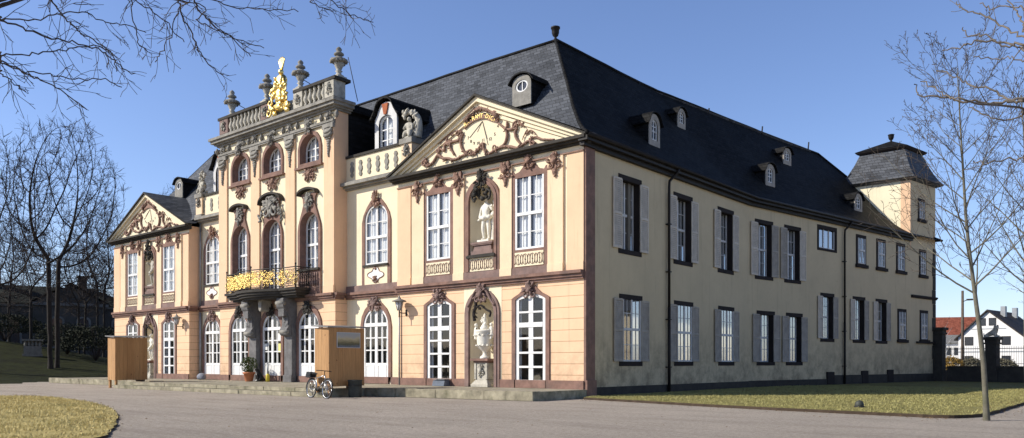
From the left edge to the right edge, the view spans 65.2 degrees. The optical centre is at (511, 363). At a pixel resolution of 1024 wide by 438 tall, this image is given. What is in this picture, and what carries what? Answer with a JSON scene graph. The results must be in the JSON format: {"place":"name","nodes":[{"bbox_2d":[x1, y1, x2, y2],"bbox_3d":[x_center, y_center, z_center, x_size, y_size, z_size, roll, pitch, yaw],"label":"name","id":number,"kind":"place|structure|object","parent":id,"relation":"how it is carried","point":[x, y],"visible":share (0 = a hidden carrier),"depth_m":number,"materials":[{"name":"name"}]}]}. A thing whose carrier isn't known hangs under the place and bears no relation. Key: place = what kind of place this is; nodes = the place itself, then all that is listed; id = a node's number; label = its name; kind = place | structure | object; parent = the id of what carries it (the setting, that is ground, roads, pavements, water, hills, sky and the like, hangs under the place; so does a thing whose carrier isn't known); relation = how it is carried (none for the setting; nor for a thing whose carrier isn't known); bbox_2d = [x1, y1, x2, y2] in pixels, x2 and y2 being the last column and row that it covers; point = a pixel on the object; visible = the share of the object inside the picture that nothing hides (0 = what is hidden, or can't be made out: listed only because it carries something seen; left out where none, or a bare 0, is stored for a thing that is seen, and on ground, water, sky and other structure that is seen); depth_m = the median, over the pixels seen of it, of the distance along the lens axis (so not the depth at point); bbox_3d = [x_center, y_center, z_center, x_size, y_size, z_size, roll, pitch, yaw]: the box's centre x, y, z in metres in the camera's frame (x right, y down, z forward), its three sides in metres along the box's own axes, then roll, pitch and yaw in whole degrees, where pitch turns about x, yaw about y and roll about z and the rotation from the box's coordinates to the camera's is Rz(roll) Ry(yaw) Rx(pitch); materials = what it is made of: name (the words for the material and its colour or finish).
{"place":"outdoors","nodes":[
{"label":"outdoors","id":0,"kind":"place"},
{"bbox_2d":[0,341,107,383],"bbox_3d":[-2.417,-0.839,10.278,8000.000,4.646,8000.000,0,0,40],"label":"ground","id":1,"kind":"structure","parent":0,"point":[16,367],"depth_m":73.04,"materials":[{"name":"green plant"}]},
{"bbox_2d":[0,312,46,340],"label":"hedge","id":2,"kind":"object","parent":1,"relation":"on","point":[23,320],"visible":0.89,"depth_m":87.69,"materials":[{"name":"green plant"}]},
{"bbox_2d":[0,219,53,341],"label":"bare tree","id":3,"kind":"object","parent":1,"relation":"on","point":[9,310],"visible":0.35,"depth_m":94.13,"materials":[{"name":"brown plant"}]},
{"bbox_2d":[22,339,42,356],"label":"stone pedestal","id":4,"kind":"object","parent":1,"relation":"on","point":[32,347],"visible":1,"depth_m":77.69,"materials":[{"name":"grey stone"}]},
{"bbox_2d":[0,215,65,338],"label":"bare tree","id":5,"kind":"object","parent":1,"relation":"on","point":[30,309],"visible":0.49,"depth_m":83.83,"materials":[{"name":"brown plant"}]},
{"bbox_2d":[0,128,69,321],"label":"bare tree","id":6,"kind":"object","parent":1,"relation":"on","point":[10,222],"visible":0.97,"depth_m":66.89,"materials":[{"name":"brown plant"}]},
{"bbox_2d":[0,270,114,357],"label":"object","id":7,"kind":"structure","parent":1,"relation":"on","point":[42,318],"depth_m":102.17,"materials":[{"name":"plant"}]},
{"bbox_2d":[6,320,21,343],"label":"window","id":8,"kind":"structure","parent":7,"relation":"in","point":[16,338],"depth_m":99.39,"materials":[{"name":"black glass"}]},
{"bbox_2d":[52,316,64,347],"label":"window","id":9,"kind":"structure","parent":7,"relation":"in","point":[61,319],"depth_m":101.40,"materials":[{"name":"black glass"}]},
{"bbox_2d":[76,317,90,347],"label":"window","id":10,"kind":"structure","parent":7,"relation":"in","point":[81,318],"depth_m":103.35,"materials":[{"name":"black glass"}]},
{"bbox_2d":[32,322,97,354],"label":"hedge","id":11,"kind":"object","parent":1,"relation":"on","point":[62,327],"visible":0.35,"depth_m":82.99,"materials":[{"name":"green plant"}]},
{"bbox_2d":[0,115,130,368],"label":"bare tree","id":12,"kind":"object","parent":1,"relation":"on","point":[58,259],"visible":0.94,"depth_m":71.33,"materials":[{"name":"brown plant"}]},
{"bbox_2d":[41,234,113,354],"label":"bare tree","id":13,"kind":"object","parent":1,"relation":"on","point":[80,286],"visible":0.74,"depth_m":87.78,"materials":[{"name":"brown plant"}]},
{"bbox_2d":[53,323,114,360],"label":"hedge","id":14,"kind":"object","parent":1,"relation":"on","point":[99,335],"visible":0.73,"depth_m":80.30,"materials":[{"name":"green plant"}]},
{"bbox_2d":[61,194,121,356],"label":"bare tree","id":15,"kind":"object","parent":1,"relation":"on","point":[103,292],"visible":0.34,"depth_m":95.34,"materials":[{"name":"brown plant"}]},
{"bbox_2d":[78,255,113,317],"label":"bare tree","id":16,"kind":"object","parent":1,"relation":"on","point":[111,285],"visible":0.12,"depth_m":106.59,"materials":[{"name":"brown plant"}]},
{"bbox_2d":[0,0,374,135],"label":"overhanging tree","id":17,"kind":"object","parent":1,"relation":"on","point":[5,4],"visible":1,"depth_m":9.62,"materials":[{"name":"brown plant"}]},
{"bbox_2d":[106,25,943,395],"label":"palace","id":18,"kind":"structure","parent":1,"relation":"on","point":[610,191],"depth_m":42.54,"materials":[{"name":"paint"}]},
{"bbox_2d":[126,240,137,310],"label":"window","id":19,"kind":"structure","parent":18,"relation":"in","point":[132,300],"depth_m":57.54,"materials":[{"name":"wood"}]},
{"bbox_2d":[126,315,139,337],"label":"window","id":20,"kind":"structure","parent":18,"relation":"in","point":[132,321],"depth_m":57.54,"materials":[{"name":"wood"}]},
{"bbox_2d":[145,285,153,293],"bbox_3d":[-25.108,-5.125,56.034,1.300,0.550,0.620,0,0,40],"label":"statue pedestal","id":21,"kind":"object","parent":18,"relation":"on","point":[150,289],"visible":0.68,"depth_m":55.79,"materials":[{"name":"stone"}]},
{"bbox_2d":[146,256,153,285],"bbox_3d":[-25.101,-6.481,56.023,0.935,2.162,0.661,0,0,40],"label":"statue","id":22,"kind":"object","parent":21,"relation":"on","point":[151,271],"visible":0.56,"depth_m":55.91,"materials":[{"name":"stone"}]},
{"bbox_2d":[161,233,174,307],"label":"window","id":23,"kind":"structure","parent":18,"relation":"in","point":[168,296],"depth_m":54.18,"materials":[{"name":"wood"}]},
{"bbox_2d":[161,312,176,378],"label":"door","id":24,"kind":"structure","parent":18,"relation":"in","point":[168,319],"depth_m":54.11,"materials":[{"name":"wood"}]},
{"bbox_2d":[196,170,207,193],"bbox_3d":[-20.478,-11.935,52.982,1.211,1.585,0.749,0,0,40],"label":"attic sculpture","id":25,"kind":"object","parent":18,"relation":"on","point":[202,187],"visible":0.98,"depth_m":52.75,"materials":[{"name":"stone"}]},
{"bbox_2d":[199,225,218,305],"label":"window","id":26,"kind":"structure","parent":18,"relation":"in","point":[210,290],"depth_m":52.12,"materials":[{"name":"wood"}]},
{"bbox_2d":[202,310,219,379],"bbox_3d":[-19.473,-1.215,51.933,2.440,4.510,0.427,0,0,40],"label":"door","id":27,"kind":"structure","parent":18,"relation":"in","point":[211,370],"depth_m":52.02,"materials":[{"name":"wood"}]},
{"bbox_2d":[224,90,240,114],"bbox_3d":[-17.396,-16.110,49.730,1.058,1.740,0.960,0,0,40],"label":"stone vase","id":28,"kind":"object","parent":18,"relation":"on","point":[231,102],"visible":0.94,"depth_m":49.56,"materials":[{"name":"grey stone"}]},
{"bbox_2d":[228,306,248,380],"bbox_3d":[-16.478,-1.224,48.352,2.400,4.529,0.486,0,0,40],"label":"door","id":29,"kind":"structure","parent":18,"relation":"in","point":[235,371],"depth_m":48.71,"materials":[{"name":"wood"}]},
{"bbox_2d":[227,145,250,198],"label":"window","id":30,"kind":"structure","parent":18,"relation":"in","point":[240,157],"depth_m":48.59,"materials":[{"name":"stone"}]},
{"bbox_2d":[229,203,250,301],"bbox_3d":[-16.317,-6.680,48.387,2.080,5.840,0.828,0,0,40],"label":"window","id":31,"kind":"structure","parent":18,"relation":"in","point":[240,224],"depth_m":48.69,"materials":[{"name":"stone"}]},
{"bbox_2d":[258,74,272,102],"bbox_3d":[-14.348,-16.110,46.909,1.058,1.740,0.960,0,0,40],"label":"stone vase","id":32,"kind":"object","parent":18,"relation":"on","point":[266,86],"visible":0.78,"depth_m":46.73,"materials":[{"name":"grey stone"}]},
{"bbox_2d":[257,192,283,288],"bbox_3d":[-13.756,-6.790,46.214,2.570,6.060,0.829,0,0,40],"label":"door","id":33,"kind":"structure","parent":18,"relation":"in","point":[272,213],"depth_m":46.53,"materials":[{"name":"wood"}]},
{"bbox_2d":[258,135,284,190],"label":"window","id":34,"kind":"structure","parent":18,"relation":"in","point":[271,147],"depth_m":46.38,"materials":[{"name":"stone"}]},
{"bbox_2d":[260,304,283,381],"bbox_3d":[-13.891,-1.199,46.162,2.400,4.478,0.482,0,0,40],"label":"door","id":35,"kind":"structure","parent":18,"relation":"in","point":[276,370],"depth_m":46.21,"materials":[{"name":"wood"}]},
{"bbox_2d":[266,57,290,117],"bbox_3d":[-13.208,-15.760,45.564,2.262,3.421,0.668,0,0,40],"label":"gilded crest","id":36,"kind":"object","parent":18,"relation":"on","point":[278,92],"visible":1,"depth_m":45.38,"materials":[{"name":"gold metal"}]},
{"bbox_2d":[291,60,309,89],"bbox_3d":[-11.831,-16.110,44.775,1.058,1.740,0.960,0,0,40],"label":"stone vase","id":37,"kind":"object","parent":18,"relation":"on","point":[300,73],"visible":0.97,"depth_m":44.60,"materials":[{"name":"grey stone"}]},
{"bbox_2d":[296,187,321,293],"bbox_3d":[-11.001,-6.680,43.879,2.080,5.840,0.828,0,0,40],"label":"window","id":38,"kind":"structure","parent":18,"relation":"in","point":[309,209],"depth_m":44.05,"materials":[{"name":"stone"}]},
{"bbox_2d":[294,122,323,181],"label":"window","id":39,"kind":"structure","parent":18,"relation":"in","point":[303,164],"depth_m":44.07,"materials":[{"name":"stone"}]},
{"bbox_2d":[296,300,322,381],"bbox_3d":[-11.157,-1.200,43.850,2.400,4.481,0.473,0,0,40],"label":"door","id":40,"kind":"structure","parent":18,"relation":"in","point":[301,368],"depth_m":44.12,"materials":[{"name":"wood"}]},
{"bbox_2d":[329,47,348,78],"bbox_3d":[-9.280,-16.110,42.913,1.058,1.740,0.960,0,0,40],"label":"stone vase","id":41,"kind":"object","parent":18,"relation":"on","point":[339,61],"visible":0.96,"depth_m":42.74,"materials":[{"name":"grey stone"}]},
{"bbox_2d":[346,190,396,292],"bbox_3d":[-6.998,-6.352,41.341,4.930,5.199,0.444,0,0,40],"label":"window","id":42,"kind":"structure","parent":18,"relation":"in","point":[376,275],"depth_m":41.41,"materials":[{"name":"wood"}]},
{"bbox_2d":[360,296,391,383],"bbox_3d":[-7.065,-1.208,41.409,2.440,4.495,0.428,0,0,40],"label":"door","id":43,"kind":"structure","parent":18,"relation":"in","point":[381,373],"depth_m":41.38,"materials":[{"name":"wood"}]},
{"bbox_2d":[392,296,406,316],"bbox_3d":[-5.425,-2.740,38.503,0.708,1.040,0.708,0,0,0],"label":"wall lantern","id":44,"kind":"object","parent":18,"relation":"attached to","point":[398,301],"depth_m":38.42,"materials":[{"name":"metal"}]},
{"bbox_2d":[402,107,422,137],"bbox_3d":[-4.979,-11.935,39.838,1.148,1.585,0.749,0,0,40],"label":"attic sculpture","id":45,"kind":"object","parent":18,"relation":"on","point":[416,128],"visible":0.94,"depth_m":39.65,"materials":[{"name":"stone"}]},
{"bbox_2d":[424,173,452,283],"bbox_3d":[-3.445,-6.301,37.313,2.000,5.091,0.370,0,0,40],"label":"window","id":46,"kind":"structure","parent":18,"relation":"in","point":[437,268],"depth_m":37.32,"materials":[{"name":"wood"}]},
{"bbox_2d":[424,288,454,385],"bbox_3d":[-3.406,-1.223,37.281,2.040,4.526,0.420,0,0,40],"label":"door","id":47,"kind":"structure","parent":18,"relation":"in","point":[439,298],"depth_m":37.32,"materials":[{"name":"wood"}]},
{"bbox_2d":[471,240,493,254],"bbox_3d":[-1.160,-5.125,35.725,1.300,0.550,0.620,0,0,40],"label":"statue pedestal","id":48,"kind":"object","parent":18,"relation":"on","point":[483,247],"visible":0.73,"depth_m":35.46,"materials":[{"name":"stone"}]},
{"bbox_2d":[477,195,493,241],"bbox_3d":[-1.061,-6.470,35.652,0.989,2.141,0.628,0,0,40],"label":"statue","id":49,"kind":"object","parent":48,"relation":"on","point":[486,216],"visible":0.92,"depth_m":35.52,"materials":[{"name":"white stone"}]},
{"bbox_2d":[512,154,546,274],"bbox_3d":[0.721,-6.291,33.768,2.000,5.072,0.390,0,0,40],"label":"window","id":50,"kind":"structure","parent":18,"relation":"in","point":[526,259],"depth_m":33.78,"materials":[{"name":"stone"}]},
{"bbox_2d":[511,280,549,387],"bbox_3d":[0.772,-1.232,33.750,2.040,4.545,0.411,0,0,40],"label":"door","id":51,"kind":"structure","parent":18,"relation":"in","point":[531,291],"depth_m":33.78,"materials":[{"name":"wood"}]},
{"bbox_2d":[613,173,648,256],"bbox_3d":[4.969,-6.370,34.710,0.560,3.380,2.860,0,0,40],"label":"window","id":52,"kind":"structure","parent":18,"relation":"in","point":[638,246],"depth_m":35.13,"materials":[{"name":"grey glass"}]},
{"bbox_2d":[614,294,649,365],"bbox_3d":[5.179,-1.420,34.611,0.110,3.080,2.860,0,0,40],"label":"window","id":53,"kind":"structure","parent":18,"relation":"in","point":[644,306],"depth_m":34.59,"materials":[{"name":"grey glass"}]},
{"bbox_2d":[671,191,698,266],"bbox_3d":[8.035,-6.370,38.325,0.559,3.380,2.860,0,0,40],"label":"window","id":54,"kind":"structure","parent":18,"relation":"in","point":[689,206],"depth_m":38.76,"materials":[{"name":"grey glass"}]},
{"bbox_2d":[671,300,698,365],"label":"window","id":55,"kind":"structure","parent":18,"relation":"in","point":[694,313],"depth_m":38.21,"materials":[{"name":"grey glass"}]},
{"bbox_2d":[714,206,738,274],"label":"window","id":56,"kind":"structure","parent":18,"relation":"in","point":[730,242],"depth_m":42.29,"materials":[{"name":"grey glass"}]},
{"bbox_2d":[715,306,739,365],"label":"window","id":57,"kind":"structure","parent":18,"relation":"in","point":[735,335],"depth_m":41.76,"materials":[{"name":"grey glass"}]},
{"bbox_2d":[751,218,778,280],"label":"window","id":58,"kind":"structure","parent":18,"relation":"in","point":[771,237],"depth_m":45.31,"materials":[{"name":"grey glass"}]},
{"bbox_2d":[753,310,780,364],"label":"window","id":59,"kind":"structure","parent":18,"relation":"in","point":[773,325],"depth_m":45.39,"materials":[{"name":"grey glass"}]},
{"bbox_2d":[781,224,805,283],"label":"window","id":60,"kind":"structure","parent":18,"relation":"in","point":[799,237],"depth_m":47.25,"materials":[{"name":"grey glass"}]},
{"bbox_2d":[782,313,807,364],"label":"window","id":61,"kind":"structure","parent":18,"relation":"in","point":[801,323],"depth_m":47.32,"materials":[{"name":"grey wood"}]},
{"bbox_2d":[817,224,836,252],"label":"window","id":62,"kind":"structure","parent":18,"relation":"in","point":[820,233],"depth_m":49.56,"materials":[{"name":"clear glass"}]},
{"bbox_2d":[818,292,838,341],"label":"window","id":63,"kind":"structure","parent":18,"relation":"in","point":[832,306],"depth_m":49.76,"materials":[{"name":"grey wood"}]},
{"bbox_2d":[850,296,868,342],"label":"window","id":64,"kind":"structure","parent":18,"relation":"in","point":[863,305],"depth_m":52.33,"materials":[{"name":"grey wood"}]},
{"bbox_2d":[855,234,868,268],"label":"window","id":65,"kind":"structure","parent":18,"relation":"in","point":[859,242],"depth_m":52.04,"materials":[{"name":"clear glass"}]},
{"bbox_2d":[876,238,887,271],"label":"window","id":66,"kind":"structure","parent":18,"relation":"in","point":[879,248],"depth_m":53.84,"materials":[{"name":"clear glass"}]},
{"bbox_2d":[874,299,890,343],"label":"window","id":67,"kind":"structure","parent":18,"relation":"in","point":[885,308],"depth_m":54.36,"materials":[{"name":"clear glass"}]},
{"bbox_2d":[895,242,907,274],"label":"window","id":68,"kind":"structure","parent":18,"relation":"in","point":[900,261],"depth_m":55.69,"materials":[{"name":"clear glass"}]},
{"bbox_2d":[897,309,908,342],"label":"window","id":69,"kind":"structure","parent":18,"relation":"in","point":[901,313],"depth_m":55.86,"materials":[{"name":"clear glass"}]},
{"bbox_2d":[917,198,927,223],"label":"window","id":70,"kind":"structure","parent":18,"relation":"in","point":[920,213],"depth_m":57.86,"materials":[{"name":"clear glass"}]},
{"bbox_2d":[918,249,928,278],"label":"window","id":71,"kind":"structure","parent":18,"relation":"in","point":[922,274],"depth_m":57.99,"materials":[{"name":"clear glass"}]},
{"bbox_2d":[919,310,929,341],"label":"window","id":72,"kind":"structure","parent":18,"relation":"in","point":[923,314],"depth_m":58.16,"materials":[{"name":"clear glass"}]},
{"bbox_2d":[858,1,1023,420],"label":"young tree","id":73,"kind":"object","parent":1,"relation":"on","point":[985,396],"visible":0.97,"depth_m":19.68,"materials":[{"name":"brown plant"}]},
{"bbox_2d":[933,327,948,380],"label":"gate pier","id":74,"kind":"structure","parent":1,"relation":"on","point":[940,370],"depth_m":59.01,"materials":[{"name":"stone"}]},
{"bbox_2d":[946,335,957,362],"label":"white annex","id":75,"kind":"object","parent":1,"relation":"on","point":[953,344],"visible":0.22,"depth_m":118.08,"materials":[{"name":"paint"}]},
{"bbox_2d":[946,355,965,369],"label":"shrub","id":76,"kind":"object","parent":1,"relation":"on","point":[956,360],"visible":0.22,"depth_m":65.46,"materials":[{"name":"yellow plant"}]},
{"bbox_2d":[961,291,972,359],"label":"utility pole","id":77,"kind":"object","parent":1,"relation":"on","point":[962,318],"visible":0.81,"depth_m":75.90,"materials":[{"name":"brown wood"}]},
{"bbox_2d":[914,0,1023,174],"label":"overhanging tree","id":78,"kind":"object","parent":1,"relation":"on","point":[1007,100],"visible":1,"depth_m":8.75,"materials":[{"name":"brown plant"}]},
{"bbox_2d":[963,356,980,365],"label":"shrub","id":79,"kind":"object","parent":1,"relation":"on","point":[971,360],"visible":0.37,"depth_m":69.58,"materials":[{"name":"green plant"}]},
{"bbox_2d":[940,34,1023,283],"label":"young tree","id":80,"kind":"object","parent":1,"relation":"on","point":[1011,196],"visible":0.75,"depth_m":27.71,"materials":[{"name":"brown plant"}]},
{"bbox_2d":[947,366,1023,382],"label":"garden wall","id":81,"kind":"structure","parent":1,"relation":"on","point":[973,373],"depth_m":57.11,"materials":[{"name":"stone"}]},
{"bbox_2d":[948,346,1023,365],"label":"iron fence","id":82,"kind":"object","parent":81,"relation":"on","point":[977,363],"visible":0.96,"depth_m":57.29,"materials":[{"name":"metal"}]},
{"bbox_2d":[983,337,1002,381],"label":"gate pier","id":83,"kind":"structure","parent":1,"relation":"on","point":[992,351],"depth_m":56.26,"materials":[{"name":"stone"}]},
{"bbox_2d":[983,325,1001,336],"bbox_3d":[33.926,-2.295,56.599,0.480,0.898,1.121,0,0,-40],"label":"stone lion","id":84,"kind":"object","parent":83,"relation":"on","point":[993,332],"visible":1,"depth_m":56.34},
{"bbox_2d":[983,186,1023,302],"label":"young tree","id":85,"kind":"object","parent":1,"relation":"on","point":[1012,259],"visible":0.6,"depth_m":46.42,"materials":[{"name":"brown plant"}]},
{"bbox_2d":[1000,358,1018,365],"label":"shrub","id":86,"kind":"object","parent":1,"relation":"on","point":[1006,360],"visible":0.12,"depth_m":71.29,"materials":[{"name":"green plant"}]},
{"bbox_2d":[0,394,119,437],"bbox_3d":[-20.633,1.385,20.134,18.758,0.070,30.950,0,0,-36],"label":"lawn","id":87,"kind":"structure","parent":0,"point":[51,432],"depth_m":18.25,"materials":[{"name":"plant"}]},
{"bbox_2d":[66,377,586,400],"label":"terrace","id":88,"kind":"structure","parent":0,"point":[552,394],"depth_m":34.74,"materials":[{"name":"stone"}]},
{"bbox_2d":[49,378,154,384],"bbox_3d":[-26.750,1.203,52.005,16.489,0.353,0.530,0,0,41],"label":"terrace edge","id":89,"kind":"object","parent":88,"relation":"attached to","point":[82,381],"visible":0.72,"depth_m":52.83,"materials":[{"name":"stone"}]},
{"bbox_2d":[147,360,153,377],"bbox_3d":[-25.185,0.415,55.943,1.040,1.250,0.840,0,0,40],"label":"pedestal","id":90,"kind":"object","parent":88,"relation":"on","point":[150,368],"visible":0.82,"depth_m":55.54,"materials":[{"name":"stone"}]},
{"bbox_2d":[147,334,153,359],"bbox_3d":[-25.168,-1.149,55.946,0.818,1.899,0.578,0,0,40],"label":"statue","id":91,"kind":"object","parent":90,"relation":"on","point":[151,348],"visible":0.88,"depth_m":55.83,"materials":[{"name":"white stone"}]},
{"bbox_2d":[124,382,337,391],"bbox_3d":[-14.506,1.115,38.981,18.718,0.169,0.457,0,0,40],"label":"terrace edge","id":92,"kind":"object","parent":88,"relation":"attached to","point":[282,388],"visible":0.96,"depth_m":37.77,"materials":[{"name":"stone"}]},
{"bbox_2d":[240,357,257,380],"bbox_3d":[-15.103,0.323,45.951,1.023,1.430,1.045,0,0,40],"label":"potted shrub","id":93,"kind":"object","parent":88,"relation":"on","point":[248,373],"visible":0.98,"depth_m":45.77,"materials":[{"name":"green plant"}]},
{"bbox_2d":[254,367,265,381],"bbox_3d":[-14.341,0.610,45.671,0.780,0.865,0.411,0,0,-25],"label":"dog","id":94,"kind":"object","parent":88,"relation":"on","point":[260,376],"visible":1,"depth_m":45.52},
{"bbox_2d":[432,379,449,385],"bbox_3d":[-3.276,0.880,36.863,0.780,0.315,0.400,0,0,40],"label":"foot scraper box","id":95,"kind":"object","parent":88,"relation":"on","point":[441,382],"visible":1,"depth_m":36.70,"materials":[{"name":"metal"}]},
{"bbox_2d":[365,388,539,400],"bbox_3d":[-2.616,1.205,31.899,8.591,0.350,0.527,0,0,35],"label":"terrace edge","id":96,"kind":"object","parent":88,"relation":"attached to","point":[469,394],"visible":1,"depth_m":31.39,"materials":[{"name":"stone"}]},
{"bbox_2d":[470,359,493,386],"bbox_3d":[-1.199,0.415,35.601,1.040,1.250,0.840,0,0,40],"label":"pedestal","id":97,"kind":"object","parent":88,"relation":"on","point":[483,372],"visible":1,"depth_m":35.31,"materials":[{"name":"stone"}]},
{"bbox_2d":[473,313,493,358],"bbox_3d":[-1.260,-1.220,35.589,1.033,2.020,0.942,0,0,2],"label":"stone urn","id":98,"kind":"object","parent":97,"relation":"on","point":[484,335],"visible":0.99,"depth_m":35.35,"materials":[{"name":"white stone"}]},
{"bbox_2d":[3,394,1019,437],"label":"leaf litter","id":99,"kind":"object","parent":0,"point":[483,410],"visible":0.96,"depth_m":21.52,"materials":[{"name":"brown plant"}]},
{"bbox_2d":[0,382,1023,437],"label":"gravel forecourt","id":100,"kind":"structure","parent":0,"point":[189,415],"depth_m":19.88,"materials":[{"name":"grey gravel"}]},
{"bbox_2d":[106,336,149,387],"bbox_3d":[-22.033,-0.115,45.861,1.150,3.030,2.040,0,0,40],"label":"wooden crate","id":101,"kind":"object","parent":100,"relation":"on","point":[127,358],"visible":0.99,"depth_m":45.42,"materials":[{"name":"brown wood"}]},
{"bbox_2d":[113,385,334,397],"bbox_3d":[-14.818,1.294,38.869,19.288,0.192,0.631,0,0,40],"label":"step","id":102,"kind":"object","parent":100,"relation":"on","point":[255,392],"visible":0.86,"depth_m":37.05,"materials":[{"name":"stone"}]},
{"bbox_2d":[305,370,332,398],"bbox_3d":[-7.738,0.856,32.140,0.702,1.141,2.097,7,-5,-43],"label":"bicycle","id":103,"kind":"object","parent":100,"relation":"on","point":[312,375],"visible":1,"depth_m":32.28,"materials":[{"name":"metal"}]},
{"bbox_2d":[311,325,367,397],"bbox_3d":[-7.216,-0.115,33.492,1.150,3.030,2.040,0,0,40],"label":"wooden crate","id":104,"kind":"object","parent":100,"relation":"on","point":[339,352],"visible":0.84,"depth_m":32.98,"materials":[{"name":"brown wood"}]},
{"bbox_2d":[347,380,362,397],"bbox_3d":[-6.456,1.040,32.912,0.626,0.720,0.625,0,0,40],"label":"waste bin","id":105,"kind":"object","parent":100,"relation":"on","point":[354,388],"visible":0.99,"depth_m":32.67,"materials":[{"name":"metal"}]},
{"bbox_2d":[0,0,1023,360],"label":"sky","id":106,"kind":"structure","parent":0,"point":[822,74],"materials":[{"name":"blue"}]},
{"bbox_2d":[584,381,1023,418],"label":"lawn","id":107,"kind":"structure","parent":0,"point":[954,384],"depth_m":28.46,"materials":[{"name":"plant"}]},
{"bbox_2d":[936,317,975,334],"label":"red roofed house","id":108,"kind":"structure","parent":0,"point":[954,323],"depth_m":141.13,"materials":[{"name":"red tile"}]},
{"bbox_2d":[954,306,1023,365],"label":"white house","id":109,"kind":"structure","parent":0,"point":[1011,329],"depth_m":112.15,"materials":[{"name":"paint"}]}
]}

